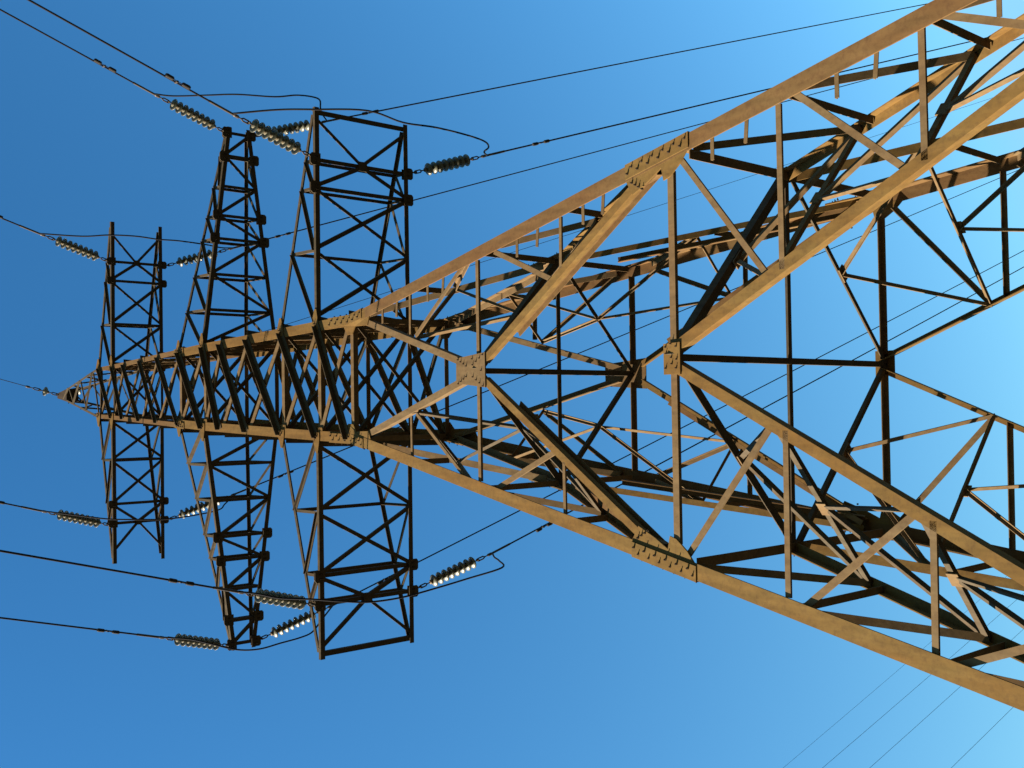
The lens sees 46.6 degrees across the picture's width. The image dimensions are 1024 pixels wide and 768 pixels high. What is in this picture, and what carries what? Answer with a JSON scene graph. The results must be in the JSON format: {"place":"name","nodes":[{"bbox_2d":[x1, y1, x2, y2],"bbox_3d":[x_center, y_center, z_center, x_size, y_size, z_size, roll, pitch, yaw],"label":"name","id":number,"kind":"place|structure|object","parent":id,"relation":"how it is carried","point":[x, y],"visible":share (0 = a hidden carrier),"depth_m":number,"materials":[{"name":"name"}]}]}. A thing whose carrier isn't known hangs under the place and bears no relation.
{"place":"outdoors","nodes":[
{"label":"outdoors","id":0,"kind":"place"},
{"bbox_2d":[0,0,1023,767],"label":"sky","id":1,"kind":"structure","parent":0,"point":[580,651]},
{"bbox_2d":[783,601,977,767],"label":"distant wire","id":2,"kind":"object","parent":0,"point":[861,701],"visible":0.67,"depth_m":70.01,"materials":[{"name":"grey metal"}]},
{"bbox_2d":[825,593,1023,765],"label":"distant wire","id":3,"kind":"object","parent":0,"point":[910,692],"visible":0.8,"depth_m":69.36,"materials":[{"name":"grey metal"}]},
{"bbox_2d":[870,633,1018,767],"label":"distant wire","id":4,"kind":"object","parent":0,"point":[928,715],"visible":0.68,"depth_m":66.84,"materials":[{"name":"grey metal"}]},
{"bbox_2d":[951,713,1006,767],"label":"distant wire","id":5,"kind":"object","parent":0,"point":[989,730],"visible":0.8,"depth_m":64.40,"materials":[{"name":"grey metal"}]},
{"label":"ground","id":6,"kind":"structure","parent":0,"visible":0},
{"bbox_2d":[57,0,1023,710],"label":"transmission tower","id":7,"kind":"structure","parent":6,"relation":"on","point":[551,278],"depth_m":18.50,"materials":[{"name":"metal"}]},
{"bbox_2d":[25,385,58,395],"bbox_3d":[-13.412,0.197,34.044,1.071,0.268,0.268,21,-106,-45],"label":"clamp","id":8,"kind":"object","parent":7,"relation":"attached to","point":[45,391],"visible":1,"depth_m":34.02,"materials":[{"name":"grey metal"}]},
{"bbox_2d":[41,234,108,261],"bbox_3d":[-10.967,-3.417,29.881,1.943,0.268,0.268,24,-108,-47],"label":"insulator string","id":9,"kind":"object","parent":7,"relation":"attached to","point":[79,249],"visible":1,"depth_m":29.88,"materials":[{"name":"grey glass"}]},
{"bbox_2d":[3,218,40,234],"bbox_3d":[-28.755,-11.193,8.869,55.060,5.685,0.051,21,-106,-42],"label":"power line","id":10,"kind":"object","parent":9,"relation":"attached to","point":[29,229],"visible":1,"depth_m":28.82,"materials":[{"name":"black metal"}]},
{"bbox_2d":[43,509,110,526],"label":"insulator string","id":11,"kind":"object","parent":7,"relation":"attached to","point":[95,522],"visible":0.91,"depth_m":29.72,"materials":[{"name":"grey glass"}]},
{"bbox_2d":[5,503,40,511],"bbox_3d":[-27.921,-4.260,7.880,55.061,7.885,0.051,21,-106,-42],"label":"power line","id":12,"kind":"object","parent":11,"relation":"attached to","point":[29,508],"visible":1,"depth_m":28.64,"materials":[{"name":"black metal"}]},
{"bbox_2d":[41,493,236,519],"bbox_3d":[-9.098,3.224,30.403,5.406,1.319,0.416,-1,-91,-44],"label":"jumper cable","id":13,"kind":"object","parent":11,"relation":"hanging from","point":[129,519],"visible":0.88,"depth_m":29.30,"materials":[{"name":"black metal"}]},
{"bbox_2d":[155,95,225,132],"bbox_3d":[-7.176,-6.040,26.599,1.943,0.268,0.268,24,-108,-47],"label":"insulator string","id":14,"kind":"object","parent":7,"relation":"attached to","point":[202,119],"visible":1,"depth_m":26.57,"materials":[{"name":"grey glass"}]},
{"bbox_2d":[0,9,154,95],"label":"power line","id":15,"kind":"object","parent":14,"relation":"attached to","point":[143,88],"visible":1,"depth_m":24.38,"materials":[{"name":"black metal"}]},
{"bbox_2d":[94,58,116,72],"bbox_3d":[-8.514,-6.655,24.877,0.523,0.168,0.076,21,-106,-42],"label":"vibration damper","id":16,"kind":"object","parent":15,"relation":"attached to","point":[100,63],"visible":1,"depth_m":24.88,"materials":[{"name":"metal"}]},
{"bbox_2d":[154,93,327,120],"bbox_3d":[-5.721,-6.490,26.981,4.548,1.334,0.332,-3,-90,-44],"label":"jumper cable","id":17,"kind":"object","parent":14,"relation":"hanging from","point":[243,95],"visible":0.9,"depth_m":26.14,"materials":[{"name":"black metal"}]},
{"bbox_2d":[159,633,229,649],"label":"insulator string","id":18,"kind":"object","parent":7,"relation":"attached to","point":[187,643],"visible":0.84,"depth_m":26.32,"materials":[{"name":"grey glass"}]},
{"bbox_2d":[0,617,158,637],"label":"power line","id":19,"kind":"object","parent":18,"relation":"attached to","point":[146,635],"visible":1,"depth_m":24.02,"materials":[{"name":"black metal"}]},
{"bbox_2d":[97,628,119,633],"bbox_3d":[-8.361,5.114,24.617,0.523,0.164,0.076,20,-105,-42],"label":"vibration damper","id":20,"kind":"object","parent":19,"relation":"attached to","point":[104,630],"visible":1,"depth_m":24.62,"materials":[{"name":"metal"}]},
{"bbox_2d":[158,605,333,650],"bbox_3d":[-5.532,5.577,26.711,4.566,1.326,0.443,-2,-90,-44],"label":"jumper cable","id":21,"kind":"object","parent":18,"relation":"hanging from","point":[243,649],"visible":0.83,"depth_m":25.77,"materials":[{"name":"black metal"}]},
{"bbox_2d":[165,249,231,266],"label":"insulator string","id":22,"kind":"object","parent":7,"relation":"attached to","point":[190,259],"visible":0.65,"depth_m":32.04,"materials":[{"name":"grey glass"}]},
{"bbox_2d":[40,233,233,248],"bbox_3d":[-9.202,-3.682,30.556,5.396,1.331,0.148,-1,-91,-44],"label":"jumper cable","id":23,"kind":"object","parent":22,"relation":"hanging from","point":[132,236],"visible":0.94,"depth_m":29.57,"materials":[{"name":"black metal"}]},
{"bbox_2d":[234,38,1022,248],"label":"power line","id":24,"kind":"object","parent":22,"relation":"attached to","point":[538,167],"visible":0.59,"depth_m":40.15,"materials":[{"name":"black metal"}]},
{"bbox_2d":[275,232,290,237],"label":"vibration damper","id":25,"kind":"object","parent":24,"relation":"attached to","point":[287,233],"visible":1,"depth_m":33.79,"materials":[{"name":"metal"}]},
{"bbox_2d":[170,493,234,519],"bbox_3d":[-8.367,3.311,32.101,2.030,0.268,0.268,-21,-77,-35],"label":"insulator string","id":26,"kind":"object","parent":7,"relation":"attached to","point":[187,511],"visible":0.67,"depth_m":31.88,"materials":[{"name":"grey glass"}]},
{"bbox_2d":[236,170,1016,493],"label":"power line","id":27,"kind":"object","parent":26,"relation":"attached to","point":[604,342],"visible":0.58,"depth_m":42.10,"materials":[{"name":"black metal"}]},
{"bbox_2d":[277,470,293,477],"bbox_3d":[-6.423,2.550,33.675,0.522,0.147,0.076,-23,-76,-42],"label":"vibration damper","id":28,"kind":"object","parent":27,"relation":"attached to","point":[281,475],"visible":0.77,"depth_m":33.60,"materials":[{"name":"metal"}]},
{"bbox_2d":[233,114,311,156],"bbox_3d":[-4.520,-4.700,22.558,1.943,0.268,0.268,23,-107,-47],"label":"insulator string","id":29,"kind":"object","parent":7,"relation":"attached to","point":[282,141],"visible":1,"depth_m":22.52,"materials":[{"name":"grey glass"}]},
{"bbox_2d":[27,0,233,115],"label":"power line","id":30,"kind":"object","parent":29,"relation":"attached to","point":[133,58],"visible":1,"depth_m":20.05,"materials":[{"name":"black metal"}]},
{"bbox_2d":[165,73,190,89],"bbox_3d":[-5.852,-5.293,20.821,0.523,0.171,0.076,20,-106,-42],"label":"vibration damper","id":31,"kind":"object","parent":30,"relation":"attached to","point":[171,77],"visible":1,"depth_m":20.82,"materials":[{"name":"metal"}]},
{"bbox_2d":[233,108,488,155],"bbox_3d":[-2.421,-5.093,23.569,6.348,1.324,0.198,-1,-91,-44],"label":"jumper cable","id":32,"kind":"object","parent":29,"relation":"hanging from","point":[486,149],"visible":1,"depth_m":22.48,"materials":[{"name":"black metal"}]},
{"bbox_2d":[238,588,317,609],"bbox_3d":[-4.386,4.038,22.357,1.943,0.268,0.268,23,-107,-47],"label":"insulator string","id":33,"kind":"object","parent":7,"relation":"attached to","point":[298,604],"visible":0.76,"depth_m":22.33,"materials":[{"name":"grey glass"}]},
{"bbox_2d":[0,550,238,592],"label":"power line","id":34,"kind":"object","parent":33,"relation":"attached to","point":[119,571],"visible":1,"depth_m":19.62,"materials":[{"name":"black metal"}]},
{"bbox_2d":[168,578,194,585],"bbox_3d":[-5.746,3.438,20.651,0.523,0.164,0.076,21,-106,-42],"label":"vibration damper","id":35,"kind":"object","parent":34,"relation":"attached to","point":[172,580],"visible":1,"depth_m":20.64,"materials":[{"name":"metal"}]},
{"bbox_2d":[238,552,504,602],"bbox_3d":[-2.060,3.883,23.146,6.354,1.947,0.422,-1,-91,-44],"label":"jumper cable","id":36,"kind":"object","parent":33,"relation":"hanging from","point":[315,599],"visible":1,"depth_m":22.33,"materials":[{"name":"black metal"}]},
{"bbox_2d":[253,120,326,136],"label":"insulator string","id":37,"kind":"object","parent":7,"relation":"attached to","point":[296,127],"visible":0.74,"depth_m":28.37,"materials":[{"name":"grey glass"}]},
{"bbox_2d":[327,3,927,121],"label":"power line","id":38,"kind":"object","parent":37,"relation":"attached to","point":[330,120],"visible":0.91,"depth_m":35.74,"materials":[{"name":"black metal"}]},
{"bbox_2d":[362,109,378,114],"bbox_3d":[-3.561,-6.794,29.783,0.521,0.145,0.076,-24,-75,-42],"label":"vibration damper","id":39,"kind":"object","parent":38,"relation":"attached to","point":[366,113],"visible":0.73,"depth_m":29.66,"materials":[{"name":"metal"}]},
{"bbox_2d":[258,605,331,639],"bbox_3d":[-5.110,5.636,28.115,2.030,0.268,0.268,-21,-77,-35],"label":"insulator string","id":40,"kind":"object","parent":7,"relation":"attached to","point":[285,626],"visible":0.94,"depth_m":27.97,"materials":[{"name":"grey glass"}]},
{"bbox_2d":[334,250,1023,605],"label":"power line","id":41,"kind":"object","parent":40,"relation":"attached to","point":[671,433],"visible":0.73,"depth_m":37.02,"materials":[{"name":"black metal"}]},
{"bbox_2d":[411,154,485,174],"bbox_3d":[-1.344,-4.728,25.593,2.030,0.268,0.268,-21,-77,-35],"label":"insulator string","id":42,"kind":"object","parent":7,"relation":"attached to","point":[449,164],"visible":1,"depth_m":25.50,"materials":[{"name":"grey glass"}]},
{"bbox_2d":[486,37,985,156],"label":"power line","id":43,"kind":"object","parent":42,"relation":"attached to","point":[495,153],"visible":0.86,"depth_m":30.06,"materials":[{"name":"black metal"}]},
{"bbox_2d":[532,139,549,145],"bbox_3d":[0.646,-5.498,27.116,0.523,0.157,0.076,-23,-76,-42],"label":"vibration damper","id":44,"kind":"object","parent":43,"relation":"attached to","point":[544,141],"visible":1,"depth_m":27.11,"materials":[{"name":"metal"}]},
{"bbox_2d":[417,552,491,588],"bbox_3d":[-1.210,3.982,25.394,2.030,0.268,0.268,-20,-77,-35],"label":"insulator string","id":45,"kind":"object","parent":7,"relation":"attached to","point":[454,570],"visible":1,"depth_m":25.30,"materials":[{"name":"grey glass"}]},
{"bbox_2d":[493,267,1023,552],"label":"power line","id":46,"kind":"object","parent":45,"relation":"attached to","point":[504,546],"visible":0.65,"depth_m":33.41,"materials":[{"name":"black metal"}]},
{"bbox_2d":[536,522,552,531],"bbox_3d":[0.715,3.241,26.996,0.521,0.142,0.076,-22,-76,-42],"label":"vibration damper","id":47,"kind":"object","parent":46,"relation":"attached to","point":[540,528],"visible":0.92,"depth_m":26.97,"materials":[{"name":"metal"}]},
{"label":"insulator string","id":48,"kind":"object","parent":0,"visible":0},
{"bbox_2d":[263,98,990,331],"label":"earth wire","id":49,"kind":"object","parent":48,"relation":"attached to","point":[581,230],"visible":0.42,"depth_m":47.91,"materials":[{"name":"black metal"}]}
]}

